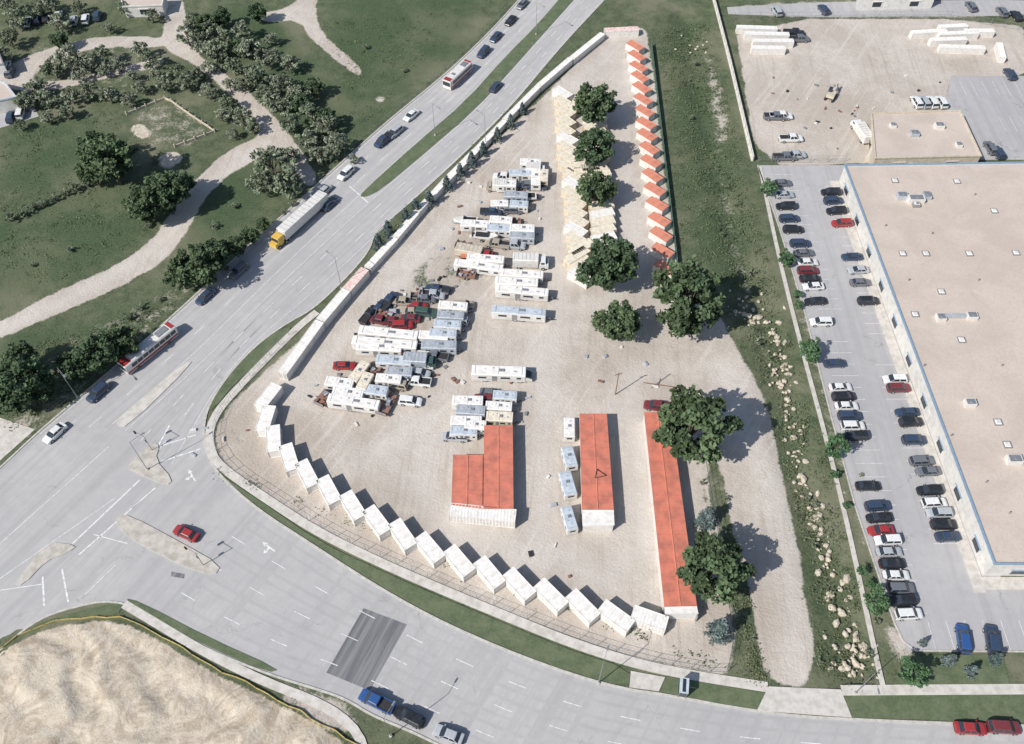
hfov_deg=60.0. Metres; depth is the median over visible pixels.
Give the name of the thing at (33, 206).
shrub
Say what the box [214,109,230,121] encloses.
grey leaved tree
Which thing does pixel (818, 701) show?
driveway apron
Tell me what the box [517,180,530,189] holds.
parked suv
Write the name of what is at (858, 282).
parked car
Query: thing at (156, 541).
traffic island
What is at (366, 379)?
travel trailer
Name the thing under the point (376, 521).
shipping container
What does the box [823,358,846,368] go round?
parked car
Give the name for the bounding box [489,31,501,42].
car
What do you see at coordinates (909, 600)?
parked suv
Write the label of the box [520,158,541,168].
travel trailer
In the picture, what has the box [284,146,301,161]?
grey leaved tree
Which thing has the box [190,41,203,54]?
grey leaved tree
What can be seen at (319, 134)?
grey leaved tree
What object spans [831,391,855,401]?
parked suv
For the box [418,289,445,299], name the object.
parked pickup truck
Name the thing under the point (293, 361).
shipping container
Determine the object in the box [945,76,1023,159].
parking lot
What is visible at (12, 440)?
concrete pad
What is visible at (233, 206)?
shrub
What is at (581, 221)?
shipping container
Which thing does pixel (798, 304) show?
young tree
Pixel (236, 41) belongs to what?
deciduous tree
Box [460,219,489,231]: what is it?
travel trailer
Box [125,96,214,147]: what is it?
wooden paddock fence
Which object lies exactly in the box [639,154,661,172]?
shipping container
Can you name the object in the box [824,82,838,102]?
excavator
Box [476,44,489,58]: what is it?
suv
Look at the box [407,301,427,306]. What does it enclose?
parked car
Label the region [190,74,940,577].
yard scrap
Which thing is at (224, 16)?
deciduous tree
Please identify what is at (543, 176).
travel trailer
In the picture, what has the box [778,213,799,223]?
parked suv
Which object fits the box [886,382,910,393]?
parked suv
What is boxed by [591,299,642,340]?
deciduous tree
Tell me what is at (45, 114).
grey leaved tree
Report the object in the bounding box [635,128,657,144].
shipping container
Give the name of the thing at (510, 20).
car
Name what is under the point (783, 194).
parked car
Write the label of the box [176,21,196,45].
grey leaved tree
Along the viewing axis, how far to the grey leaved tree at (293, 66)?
230.41 m
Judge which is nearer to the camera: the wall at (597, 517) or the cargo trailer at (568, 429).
the wall at (597, 517)
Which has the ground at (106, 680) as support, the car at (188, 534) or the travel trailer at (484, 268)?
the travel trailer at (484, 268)
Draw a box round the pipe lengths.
[643,374,677,387]
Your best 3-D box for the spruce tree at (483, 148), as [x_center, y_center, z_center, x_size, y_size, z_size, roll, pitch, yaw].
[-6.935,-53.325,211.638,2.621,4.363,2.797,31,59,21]
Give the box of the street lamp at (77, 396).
[57,368,78,397]
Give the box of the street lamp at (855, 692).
[853,673,879,694]
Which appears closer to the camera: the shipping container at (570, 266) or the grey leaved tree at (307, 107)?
the shipping container at (570, 266)
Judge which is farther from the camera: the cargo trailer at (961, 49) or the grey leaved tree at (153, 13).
the grey leaved tree at (153, 13)
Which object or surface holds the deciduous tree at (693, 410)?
on the ground at (106, 680)
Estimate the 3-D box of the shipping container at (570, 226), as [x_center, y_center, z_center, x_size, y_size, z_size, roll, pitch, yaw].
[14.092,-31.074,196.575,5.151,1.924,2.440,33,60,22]
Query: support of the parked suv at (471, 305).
on the ground at (106, 680)
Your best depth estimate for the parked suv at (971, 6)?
249.69 m
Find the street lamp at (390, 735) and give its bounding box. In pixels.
[383,700,395,737]
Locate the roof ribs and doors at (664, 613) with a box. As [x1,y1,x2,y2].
[662,606,698,621]
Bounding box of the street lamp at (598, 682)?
[597,645,608,684]
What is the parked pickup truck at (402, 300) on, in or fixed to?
on the ground at (106, 680)
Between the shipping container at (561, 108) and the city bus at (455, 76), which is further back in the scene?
the city bus at (455, 76)
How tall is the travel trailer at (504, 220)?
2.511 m
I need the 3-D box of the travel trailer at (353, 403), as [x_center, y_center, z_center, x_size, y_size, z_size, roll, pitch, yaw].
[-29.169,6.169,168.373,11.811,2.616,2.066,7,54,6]
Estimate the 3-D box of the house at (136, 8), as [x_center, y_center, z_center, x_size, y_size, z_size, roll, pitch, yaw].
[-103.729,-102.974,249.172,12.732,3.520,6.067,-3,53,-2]
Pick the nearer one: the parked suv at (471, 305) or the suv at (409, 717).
the suv at (409, 717)
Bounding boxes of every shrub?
[4,212,16,221]
[16,207,28,217]
[25,202,38,211]
[38,197,47,205]
[49,192,59,200]
[60,186,71,194]
[69,183,80,191]
[78,182,91,186]
[123,313,132,319]
[136,302,145,310]
[150,155,159,162]
[209,220,218,228]
[228,202,237,208]
[723,493,730,501]
[725,307,735,314]
[745,269,754,275]
[754,338,761,344]
[810,541,818,548]
[811,501,819,508]
[815,656,823,665]
[865,649,874,657]
[873,618,880,624]
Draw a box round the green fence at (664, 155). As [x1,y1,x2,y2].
[651,42,678,273]
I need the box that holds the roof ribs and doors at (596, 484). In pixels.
[580,414,613,509]
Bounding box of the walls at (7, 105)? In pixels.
[0,83,16,113]
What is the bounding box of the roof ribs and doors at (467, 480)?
[451,455,482,508]
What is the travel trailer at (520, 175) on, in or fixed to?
on the ground at (106, 680)
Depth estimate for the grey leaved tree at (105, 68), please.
229.73 m
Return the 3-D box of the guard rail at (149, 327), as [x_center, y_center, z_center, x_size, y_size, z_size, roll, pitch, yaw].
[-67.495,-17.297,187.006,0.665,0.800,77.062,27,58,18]
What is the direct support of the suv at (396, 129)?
on the road at (212, 508)
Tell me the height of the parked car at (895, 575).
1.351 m
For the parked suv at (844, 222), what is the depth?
197.97 m
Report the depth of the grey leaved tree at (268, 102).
219.82 m
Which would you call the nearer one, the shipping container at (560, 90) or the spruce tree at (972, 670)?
the spruce tree at (972, 670)
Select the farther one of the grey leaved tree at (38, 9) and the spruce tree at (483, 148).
the grey leaved tree at (38, 9)
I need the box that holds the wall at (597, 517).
[582,511,614,524]
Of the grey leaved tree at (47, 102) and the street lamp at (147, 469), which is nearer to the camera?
the street lamp at (147, 469)
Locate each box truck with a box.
[402,351,436,368]
[455,242,492,256]
[486,178,507,192]
[513,252,548,270]
[526,162,545,169]
[850,119,871,143]
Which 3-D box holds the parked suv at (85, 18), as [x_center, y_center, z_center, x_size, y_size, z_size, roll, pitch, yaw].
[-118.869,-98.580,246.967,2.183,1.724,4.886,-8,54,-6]
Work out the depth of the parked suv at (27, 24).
244.97 m
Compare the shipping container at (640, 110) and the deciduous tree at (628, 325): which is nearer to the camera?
the deciduous tree at (628, 325)
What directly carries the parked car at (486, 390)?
on the ground at (106, 680)
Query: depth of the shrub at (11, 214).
199.02 m
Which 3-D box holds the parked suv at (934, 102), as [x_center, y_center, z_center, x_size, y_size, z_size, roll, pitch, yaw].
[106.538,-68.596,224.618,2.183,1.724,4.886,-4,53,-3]
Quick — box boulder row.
[674,35,878,678]
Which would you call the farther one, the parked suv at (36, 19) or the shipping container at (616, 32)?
the parked suv at (36, 19)
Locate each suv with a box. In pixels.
[4,60,11,66]
[4,66,14,77]
[5,110,14,123]
[14,106,26,119]
[22,17,31,27]
[32,14,41,24]
[42,12,50,22]
[54,10,63,21]
[69,15,78,25]
[81,13,90,24]
[86,380,110,403]
[92,10,101,21]
[228,260,248,279]
[337,164,354,180]
[388,124,403,138]
[389,380,408,391]
[391,320,413,329]
[393,705,425,729]
[398,394,422,407]
[411,366,430,376]
[414,306,436,318]
[454,300,474,309]
[460,253,466,259]
[462,316,469,326]
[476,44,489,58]
[503,205,522,214]
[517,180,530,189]
[771,6,782,16]
[776,201,796,210]
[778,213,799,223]
[782,224,803,234]
[789,238,810,248]
[796,265,818,274]
[809,316,832,326]
[817,4,829,15]
[821,187,841,196]
[823,196,843,205]
[826,205,846,215]
[831,218,852,227]
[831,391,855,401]
[837,410,861,420]
[840,420,865,431]
[843,430,868,441]
[857,296,879,305]
[864,499,890,512]
[873,534,901,546]
[882,374,907,383]
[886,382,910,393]
[886,581,914,594]
[889,594,917,607]
[893,607,923,620]
[898,416,923,427]
[901,434,926,445]
[908,454,934,466]
[910,96,923,108]
[916,484,943,496]
[918,96,931,108]
[920,496,947,508]
[925,507,953,518]
[926,96,939,108]
[929,518,957,530]
[935,96,948,108]
[954,624,971,654]
[965,1,977,11]
[982,624,1000,654]
[983,141,997,155]
[986,719,1021,735]
[995,7,1008,17]
[995,146,1006,159]
[1003,68,1017,80]
[1009,10,1022,21]
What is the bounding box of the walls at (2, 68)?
[0,58,6,77]
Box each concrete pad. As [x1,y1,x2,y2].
[0,418,34,459]
[132,124,148,137]
[158,152,182,166]
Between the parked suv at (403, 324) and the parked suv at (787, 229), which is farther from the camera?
the parked suv at (787, 229)
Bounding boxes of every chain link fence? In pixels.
[212,330,735,671]
[734,11,1022,31]
[757,156,846,162]
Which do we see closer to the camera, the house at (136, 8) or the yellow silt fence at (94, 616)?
the yellow silt fence at (94, 616)
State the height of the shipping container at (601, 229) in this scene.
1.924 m
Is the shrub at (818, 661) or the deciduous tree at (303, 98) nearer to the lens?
the shrub at (818, 661)
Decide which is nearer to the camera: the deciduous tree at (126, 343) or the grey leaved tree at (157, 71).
the deciduous tree at (126, 343)
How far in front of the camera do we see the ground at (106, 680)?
182.60 m
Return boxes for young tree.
[759,177,778,196]
[777,248,796,266]
[793,289,802,297]
[794,299,802,308]
[799,337,820,361]
[824,432,850,458]
[829,469,840,477]
[842,501,851,508]
[856,563,867,576]
[863,582,890,616]
[864,578,875,589]
[897,656,931,687]
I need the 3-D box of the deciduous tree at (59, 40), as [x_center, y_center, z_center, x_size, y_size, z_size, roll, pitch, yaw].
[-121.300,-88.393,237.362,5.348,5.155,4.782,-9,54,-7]
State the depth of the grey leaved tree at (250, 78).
225.00 m
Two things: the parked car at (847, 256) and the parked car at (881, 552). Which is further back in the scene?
the parked car at (847, 256)
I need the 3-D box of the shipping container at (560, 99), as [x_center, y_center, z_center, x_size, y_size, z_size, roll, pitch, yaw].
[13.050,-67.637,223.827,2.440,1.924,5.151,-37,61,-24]
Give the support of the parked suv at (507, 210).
on the ground at (106, 680)
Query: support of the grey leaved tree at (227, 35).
on the ground at (106, 680)
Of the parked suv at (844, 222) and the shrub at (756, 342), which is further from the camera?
the parked suv at (844, 222)
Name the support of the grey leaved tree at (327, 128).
on the ground at (106, 680)
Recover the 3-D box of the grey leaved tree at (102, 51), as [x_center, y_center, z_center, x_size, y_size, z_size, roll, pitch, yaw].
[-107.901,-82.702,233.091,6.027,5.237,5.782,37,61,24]
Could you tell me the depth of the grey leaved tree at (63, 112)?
219.09 m
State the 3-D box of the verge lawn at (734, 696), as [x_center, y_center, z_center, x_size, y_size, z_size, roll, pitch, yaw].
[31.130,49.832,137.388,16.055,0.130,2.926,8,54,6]
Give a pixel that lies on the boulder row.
(841, 612)
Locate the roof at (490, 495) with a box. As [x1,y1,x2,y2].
[483,426,513,507]
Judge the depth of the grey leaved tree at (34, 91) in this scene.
223.62 m
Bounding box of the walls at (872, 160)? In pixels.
[867,112,979,163]
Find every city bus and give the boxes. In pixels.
[117,322,178,374]
[442,59,472,89]
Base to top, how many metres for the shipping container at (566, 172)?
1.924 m
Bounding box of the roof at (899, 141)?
[873,112,978,156]
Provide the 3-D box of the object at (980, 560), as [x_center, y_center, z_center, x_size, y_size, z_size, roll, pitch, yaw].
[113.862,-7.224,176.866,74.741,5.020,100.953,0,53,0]
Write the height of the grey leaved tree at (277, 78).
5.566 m
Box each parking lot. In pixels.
[0,102,37,127]
[758,165,1023,650]
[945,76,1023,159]
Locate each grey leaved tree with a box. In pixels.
[0,0,17,14]
[0,27,18,48]
[0,46,12,61]
[2,8,27,28]
[11,93,35,111]
[11,118,25,130]
[20,81,45,100]
[23,2,45,16]
[29,76,47,86]
[35,90,57,106]
[36,0,59,13]
[39,55,64,77]
[39,109,52,123]
[47,12,72,31]
[53,43,80,70]
[56,105,75,120]
[59,85,83,104]
[67,70,87,82]
[70,0,86,13]
[74,52,102,73]
[78,81,101,100]
[92,44,113,63]
[95,61,110,76]
[98,86,117,102]
[101,21,116,33]
[107,56,129,71]
[117,1,127,13]
[120,92,137,106]
[125,69,138,81]
[128,40,147,57]
[131,80,146,93]
[136,50,160,68]
[143,8,159,21]
[147,67,165,81]
[153,72,171,91]
[169,64,186,77]
[173,70,197,90]
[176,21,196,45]
[182,11,203,28]
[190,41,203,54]
[190,65,204,78]
[194,19,218,39]
[197,82,221,99]
[198,38,218,56]
[200,60,218,73]
[207,48,226,63]
[210,26,235,53]
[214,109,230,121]
[219,56,244,75]
[219,93,238,111]
[221,78,236,90]
[226,128,237,138]
[230,19,251,39]
[231,77,249,91]
[231,106,255,127]
[234,37,262,60]
[243,62,269,85]
[244,121,260,134]
[244,170,272,193]
[249,145,298,188]
[253,48,280,69]
[254,84,270,98]
[257,92,284,113]
[262,32,277,45]
[267,173,301,199]
[269,73,292,94]
[273,100,293,117]
[279,111,300,133]
[280,55,300,72]
[284,84,313,103]
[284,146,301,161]
[294,128,317,148]
[299,101,320,120]
[308,129,323,140]
[308,146,329,163]
[310,115,338,135]
[322,151,335,161]
[324,132,346,155]
[347,154,358,163]
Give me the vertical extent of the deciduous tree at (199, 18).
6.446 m
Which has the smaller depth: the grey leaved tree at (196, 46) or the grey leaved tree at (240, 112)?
the grey leaved tree at (240, 112)
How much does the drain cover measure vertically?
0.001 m
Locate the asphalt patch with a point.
(361, 661)
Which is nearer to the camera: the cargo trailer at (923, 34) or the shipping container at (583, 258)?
the shipping container at (583, 258)
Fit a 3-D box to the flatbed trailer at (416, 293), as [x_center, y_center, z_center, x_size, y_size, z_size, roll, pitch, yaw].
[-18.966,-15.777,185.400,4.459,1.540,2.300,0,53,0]
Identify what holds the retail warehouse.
on the ground at (106, 680)
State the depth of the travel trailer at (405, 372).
171.77 m
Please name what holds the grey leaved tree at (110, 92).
on the ground at (106, 680)
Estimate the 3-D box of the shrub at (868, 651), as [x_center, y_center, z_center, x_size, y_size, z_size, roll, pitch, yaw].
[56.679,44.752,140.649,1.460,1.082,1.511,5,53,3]
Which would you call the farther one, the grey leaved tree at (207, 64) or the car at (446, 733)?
the grey leaved tree at (207, 64)
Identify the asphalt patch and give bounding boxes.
[326,608,406,689]
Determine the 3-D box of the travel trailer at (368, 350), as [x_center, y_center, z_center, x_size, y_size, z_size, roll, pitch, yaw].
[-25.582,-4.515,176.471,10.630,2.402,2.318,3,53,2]
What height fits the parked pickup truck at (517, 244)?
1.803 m
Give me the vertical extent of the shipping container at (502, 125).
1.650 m
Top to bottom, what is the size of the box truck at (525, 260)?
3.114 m
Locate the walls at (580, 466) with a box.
[579,418,581,515]
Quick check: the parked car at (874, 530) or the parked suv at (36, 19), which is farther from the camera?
the parked suv at (36, 19)
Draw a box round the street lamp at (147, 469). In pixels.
[129,432,148,470]
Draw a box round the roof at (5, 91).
[0,83,13,98]
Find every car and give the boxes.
[42,421,67,444]
[172,524,199,542]
[195,287,215,305]
[319,184,332,192]
[321,197,338,211]
[333,360,355,370]
[373,299,383,314]
[386,308,400,314]
[401,313,420,323]
[403,109,419,121]
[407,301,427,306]
[418,365,433,370]
[432,724,464,743]
[474,392,492,402]
[479,387,497,393]
[488,81,502,92]
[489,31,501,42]
[504,15,516,25]
[516,0,527,9]
[772,179,791,186]
[774,190,794,198]
[793,248,814,257]
[796,258,818,266]
[799,274,820,283]
[802,282,824,291]
[804,296,826,305]
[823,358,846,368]
[828,382,851,391]
[834,400,858,410]
[841,252,862,261]
[847,265,869,274]
[849,278,871,287]
[855,480,881,491]
[865,512,892,523]
[867,524,894,536]
[875,545,902,557]
[878,557,905,569]
[881,568,909,581]
[894,407,919,417]
[914,465,941,476]
[934,530,961,542]
[953,720,987,735]
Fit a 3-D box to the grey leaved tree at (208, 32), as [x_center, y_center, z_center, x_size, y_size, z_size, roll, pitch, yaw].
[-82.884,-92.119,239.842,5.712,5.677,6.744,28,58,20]
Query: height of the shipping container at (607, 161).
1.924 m
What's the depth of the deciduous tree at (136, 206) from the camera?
192.90 m
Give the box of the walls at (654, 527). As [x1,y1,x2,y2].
[643,417,682,610]
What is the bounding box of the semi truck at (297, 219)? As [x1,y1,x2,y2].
[269,190,328,249]
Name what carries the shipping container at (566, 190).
on the ground at (106, 680)
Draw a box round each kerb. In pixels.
[0,0,1023,743]
[757,165,1023,652]
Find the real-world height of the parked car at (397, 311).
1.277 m
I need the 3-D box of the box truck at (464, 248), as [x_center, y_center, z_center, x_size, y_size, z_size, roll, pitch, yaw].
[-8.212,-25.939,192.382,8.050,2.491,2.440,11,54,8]
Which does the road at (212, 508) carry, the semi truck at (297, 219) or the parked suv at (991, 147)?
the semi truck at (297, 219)
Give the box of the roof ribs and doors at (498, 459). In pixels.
[483,425,513,508]
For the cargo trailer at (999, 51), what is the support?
on the ground at (106, 680)
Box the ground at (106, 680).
[0,0,1023,743]
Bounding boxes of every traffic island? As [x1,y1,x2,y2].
[16,543,74,584]
[117,362,190,426]
[117,515,218,573]
[129,443,171,484]
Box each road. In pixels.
[0,0,1023,743]
[727,0,1023,16]
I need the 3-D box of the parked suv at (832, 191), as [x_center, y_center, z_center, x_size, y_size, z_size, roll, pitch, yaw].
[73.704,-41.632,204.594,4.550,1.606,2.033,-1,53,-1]
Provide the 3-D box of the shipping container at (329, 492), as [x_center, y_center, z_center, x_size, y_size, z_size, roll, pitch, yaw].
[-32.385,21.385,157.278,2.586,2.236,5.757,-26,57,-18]
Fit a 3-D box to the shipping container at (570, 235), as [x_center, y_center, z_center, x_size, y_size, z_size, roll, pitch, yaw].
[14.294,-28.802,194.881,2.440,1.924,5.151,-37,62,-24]
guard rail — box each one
[45,186,305,419]
[333,7,505,162]
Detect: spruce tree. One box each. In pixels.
[373,233,383,251]
[382,220,394,238]
[400,207,410,224]
[410,198,421,212]
[424,189,435,209]
[442,175,451,191]
[456,163,465,180]
[466,151,476,168]
[479,141,488,156]
[492,127,501,143]
[506,113,515,130]
[519,101,526,114]
[693,506,716,530]
[693,513,707,528]
[703,617,731,645]
[940,654,956,667]
[963,665,977,680]
[987,652,1003,666]
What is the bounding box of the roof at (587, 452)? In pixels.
[580,414,613,508]
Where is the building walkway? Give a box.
[830,181,1023,592]
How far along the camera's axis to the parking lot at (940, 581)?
164.15 m
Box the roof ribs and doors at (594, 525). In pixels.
[581,510,613,529]
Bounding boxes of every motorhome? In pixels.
[471,365,531,382]
[531,170,540,190]
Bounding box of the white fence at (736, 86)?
[713,0,754,161]
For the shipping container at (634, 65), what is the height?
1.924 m
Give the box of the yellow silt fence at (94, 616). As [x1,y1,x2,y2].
[0,615,355,743]
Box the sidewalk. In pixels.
[121,1,1023,743]
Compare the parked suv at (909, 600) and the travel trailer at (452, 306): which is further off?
the travel trailer at (452, 306)
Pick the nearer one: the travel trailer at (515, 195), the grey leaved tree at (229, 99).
the travel trailer at (515, 195)
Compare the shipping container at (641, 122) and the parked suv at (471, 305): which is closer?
the parked suv at (471, 305)
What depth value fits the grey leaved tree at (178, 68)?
228.81 m
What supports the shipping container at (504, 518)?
on the ground at (106, 680)
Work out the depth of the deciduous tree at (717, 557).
140.43 m
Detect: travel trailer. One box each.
[324,376,354,389]
[326,393,384,413]
[332,386,366,397]
[348,360,370,384]
[351,335,417,351]
[356,344,401,356]
[356,371,374,389]
[358,325,418,340]
[364,384,389,399]
[375,354,411,368]
[375,373,402,385]
[386,366,412,379]
[418,330,447,342]
[421,340,462,354]
[429,328,461,340]
[433,319,465,333]
[437,310,464,322]
[438,300,471,315]
[450,415,481,426]
[450,425,481,439]
[452,395,485,408]
[454,258,503,275]
[456,404,485,418]
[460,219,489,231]
[464,419,486,434]
[466,253,509,266]
[486,224,509,237]
[486,401,516,412]
[486,411,517,424]
[489,215,512,224]
[491,200,507,210]
[492,305,554,321]
[493,390,520,404]
[495,276,541,289]
[495,284,556,301]
[497,180,518,191]
[500,268,550,283]
[504,191,531,202]
[509,169,531,181]
[509,200,530,212]
[509,224,537,234]
[509,231,538,244]
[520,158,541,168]
[539,169,548,186]
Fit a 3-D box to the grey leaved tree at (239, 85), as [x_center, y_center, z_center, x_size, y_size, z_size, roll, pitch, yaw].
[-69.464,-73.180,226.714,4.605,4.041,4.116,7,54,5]
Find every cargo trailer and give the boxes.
[558,471,576,499]
[560,505,578,534]
[561,446,577,470]
[563,417,574,441]
[735,25,777,33]
[743,31,789,40]
[750,45,785,54]
[751,39,793,47]
[908,28,947,39]
[927,36,967,46]
[936,23,968,30]
[937,30,979,39]
[937,44,985,54]
[963,28,994,37]
[993,42,1006,63]
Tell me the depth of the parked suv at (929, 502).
155.88 m
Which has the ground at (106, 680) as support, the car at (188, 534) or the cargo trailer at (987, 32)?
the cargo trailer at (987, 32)
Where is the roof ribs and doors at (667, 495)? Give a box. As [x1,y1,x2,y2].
[644,412,696,606]
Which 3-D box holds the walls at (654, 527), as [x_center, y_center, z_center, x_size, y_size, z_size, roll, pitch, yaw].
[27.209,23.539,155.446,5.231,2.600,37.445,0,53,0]
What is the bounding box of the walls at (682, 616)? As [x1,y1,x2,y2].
[666,614,696,618]
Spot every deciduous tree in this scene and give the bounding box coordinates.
[0,340,39,365]
[0,351,49,407]
[0,387,27,415]
[20,372,55,403]
[48,31,67,47]
[53,351,91,382]
[71,333,118,372]
[74,129,111,156]
[75,158,109,185]
[78,132,138,184]
[96,323,138,358]
[122,183,165,223]
[139,170,190,214]
[162,264,191,289]
[168,243,221,286]
[173,171,196,191]
[190,237,232,269]
[194,13,215,31]
[212,6,230,28]
[222,236,247,256]
[230,38,251,58]
[239,225,260,243]
[246,2,266,23]
[255,217,269,230]
[288,92,310,110]
[303,76,325,96]
[317,107,335,124]
[572,81,617,122]
[572,127,616,166]
[575,168,617,207]
[575,233,639,290]
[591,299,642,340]
[651,254,725,338]
[651,384,744,465]
[675,529,756,605]
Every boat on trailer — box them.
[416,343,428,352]
[452,215,479,223]
[471,231,499,241]
[528,192,538,202]
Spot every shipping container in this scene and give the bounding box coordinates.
[253,382,284,411]
[255,405,278,436]
[266,424,282,458]
[277,320,325,380]
[278,442,298,477]
[294,458,318,494]
[315,474,341,510]
[316,288,351,327]
[338,489,366,526]
[343,267,369,296]
[362,504,391,540]
[364,236,398,273]
[387,518,417,555]
[393,211,419,242]
[413,180,447,217]
[413,531,445,568]
[442,149,478,184]
[443,544,475,581]
[448,503,516,528]
[473,119,506,154]
[473,555,505,593]
[502,85,539,125]
[502,567,536,605]
[521,254,545,269]
[533,577,568,616]
[536,57,572,92]
[552,85,572,100]
[553,95,570,107]
[554,104,575,119]
[554,121,575,137]
[555,112,576,128]
[556,131,578,146]
[556,139,577,155]
[556,148,576,162]
[557,158,574,171]
[560,185,583,199]
[561,167,583,180]
[561,176,579,189]
[562,245,590,267]
[563,194,587,210]
[563,203,587,219]
[563,221,587,237]
[564,212,589,229]
[565,229,585,242]
[565,588,600,627]
[566,238,590,253]
[566,238,592,255]
[566,260,581,270]
[567,252,588,261]
[567,266,590,288]
[568,96,580,116]
[569,32,604,64]
[571,161,597,168]
[574,164,600,175]
[581,162,607,170]
[583,120,607,130]
[585,157,610,163]
[588,199,614,211]
[588,207,614,218]
[589,215,615,227]
[589,222,616,235]
[590,167,611,177]
[590,196,613,202]
[590,230,616,240]
[597,599,634,636]
[604,26,638,37]
[625,40,644,54]
[627,49,646,64]
[628,60,648,75]
[629,70,649,85]
[630,605,668,635]
[631,81,651,96]
[632,92,653,108]
[633,104,654,120]
[635,116,656,133]
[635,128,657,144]
[638,141,659,158]
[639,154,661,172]
[640,167,663,185]
[642,181,665,200]
[644,196,668,215]
[646,211,670,231]
[648,226,672,246]
[649,242,674,262]
[652,259,676,278]
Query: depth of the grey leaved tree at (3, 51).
233.54 m
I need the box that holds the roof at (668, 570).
[644,413,696,605]
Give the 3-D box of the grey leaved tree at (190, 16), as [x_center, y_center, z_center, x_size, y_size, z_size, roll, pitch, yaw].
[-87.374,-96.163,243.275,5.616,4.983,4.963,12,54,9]
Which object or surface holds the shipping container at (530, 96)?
on the ground at (106, 680)
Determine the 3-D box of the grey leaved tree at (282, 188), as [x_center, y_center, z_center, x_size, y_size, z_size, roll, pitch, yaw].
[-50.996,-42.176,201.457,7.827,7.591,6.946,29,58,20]
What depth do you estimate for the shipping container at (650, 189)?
203.68 m
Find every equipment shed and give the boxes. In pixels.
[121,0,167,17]
[856,0,933,9]
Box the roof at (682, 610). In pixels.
[664,607,697,612]
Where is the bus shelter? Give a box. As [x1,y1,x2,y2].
[677,677,688,698]
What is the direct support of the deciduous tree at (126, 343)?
on the ground at (106, 680)
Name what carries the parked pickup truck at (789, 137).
on the ground at (106, 680)
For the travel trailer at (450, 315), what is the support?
on the ground at (106, 680)
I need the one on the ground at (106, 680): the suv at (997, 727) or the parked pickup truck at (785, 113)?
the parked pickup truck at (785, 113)
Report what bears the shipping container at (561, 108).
on the ground at (106, 680)
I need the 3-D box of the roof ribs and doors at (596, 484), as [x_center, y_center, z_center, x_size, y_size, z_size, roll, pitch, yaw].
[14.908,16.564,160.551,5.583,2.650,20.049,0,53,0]
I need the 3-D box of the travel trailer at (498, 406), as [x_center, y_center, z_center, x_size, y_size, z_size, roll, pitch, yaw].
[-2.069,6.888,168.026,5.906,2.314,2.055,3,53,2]
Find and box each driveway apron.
[629,671,664,690]
[757,686,850,717]
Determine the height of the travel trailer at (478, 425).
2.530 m
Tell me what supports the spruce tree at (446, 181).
on the ground at (106, 680)
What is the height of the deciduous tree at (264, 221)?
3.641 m
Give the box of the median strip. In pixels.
[360,0,572,196]
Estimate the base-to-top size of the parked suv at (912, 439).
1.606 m
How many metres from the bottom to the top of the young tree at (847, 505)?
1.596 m
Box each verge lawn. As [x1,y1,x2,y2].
[1,603,121,655]
[127,599,275,671]
[208,327,290,410]
[223,476,629,683]
[661,676,764,708]
[844,694,1023,721]
[894,654,1009,684]
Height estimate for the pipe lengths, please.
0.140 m
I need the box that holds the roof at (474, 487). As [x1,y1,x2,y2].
[451,455,482,507]
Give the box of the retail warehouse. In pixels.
[839,162,1023,575]
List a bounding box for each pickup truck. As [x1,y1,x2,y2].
[358,305,374,324]
[358,688,395,715]
[368,314,391,326]
[374,131,393,147]
[380,291,398,311]
[383,316,401,325]
[392,296,416,305]
[401,307,415,313]
[404,375,431,387]
[410,294,435,304]
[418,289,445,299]
[425,283,449,294]
[427,350,448,362]
[441,431,467,442]
[480,207,501,215]
[484,238,509,249]
[492,171,516,180]
[499,239,525,250]
[525,185,546,190]
[643,399,672,412]
[763,111,787,121]
[769,110,792,120]
[772,151,796,161]
[778,133,802,142]
[783,27,804,34]
[788,34,809,42]
[790,150,806,159]
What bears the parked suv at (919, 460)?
on the parking lot at (940, 581)
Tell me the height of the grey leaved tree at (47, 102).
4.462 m
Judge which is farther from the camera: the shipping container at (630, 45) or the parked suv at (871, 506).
the shipping container at (630, 45)
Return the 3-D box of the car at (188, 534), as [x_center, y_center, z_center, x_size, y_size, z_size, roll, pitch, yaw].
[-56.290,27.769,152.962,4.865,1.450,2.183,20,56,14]
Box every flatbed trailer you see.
[313,389,331,406]
[369,363,381,376]
[375,307,401,317]
[375,391,396,416]
[410,292,423,299]
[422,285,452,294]
[456,268,478,279]
[512,217,524,223]
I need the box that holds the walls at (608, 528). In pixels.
[583,525,612,531]
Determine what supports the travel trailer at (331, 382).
on the ground at (106, 680)
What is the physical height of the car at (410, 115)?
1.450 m
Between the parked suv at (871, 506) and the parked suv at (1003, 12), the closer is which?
the parked suv at (871, 506)
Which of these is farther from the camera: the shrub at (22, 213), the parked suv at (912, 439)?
the shrub at (22, 213)
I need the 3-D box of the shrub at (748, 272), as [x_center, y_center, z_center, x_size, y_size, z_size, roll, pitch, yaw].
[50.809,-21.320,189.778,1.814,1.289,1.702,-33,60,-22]
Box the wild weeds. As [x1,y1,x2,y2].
[0,8,884,689]
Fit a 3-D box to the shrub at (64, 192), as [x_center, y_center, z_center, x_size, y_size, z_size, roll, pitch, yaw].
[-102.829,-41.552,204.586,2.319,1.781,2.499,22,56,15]
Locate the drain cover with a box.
[171,572,184,577]
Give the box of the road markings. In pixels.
[0,0,1023,743]
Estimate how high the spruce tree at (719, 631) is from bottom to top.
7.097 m

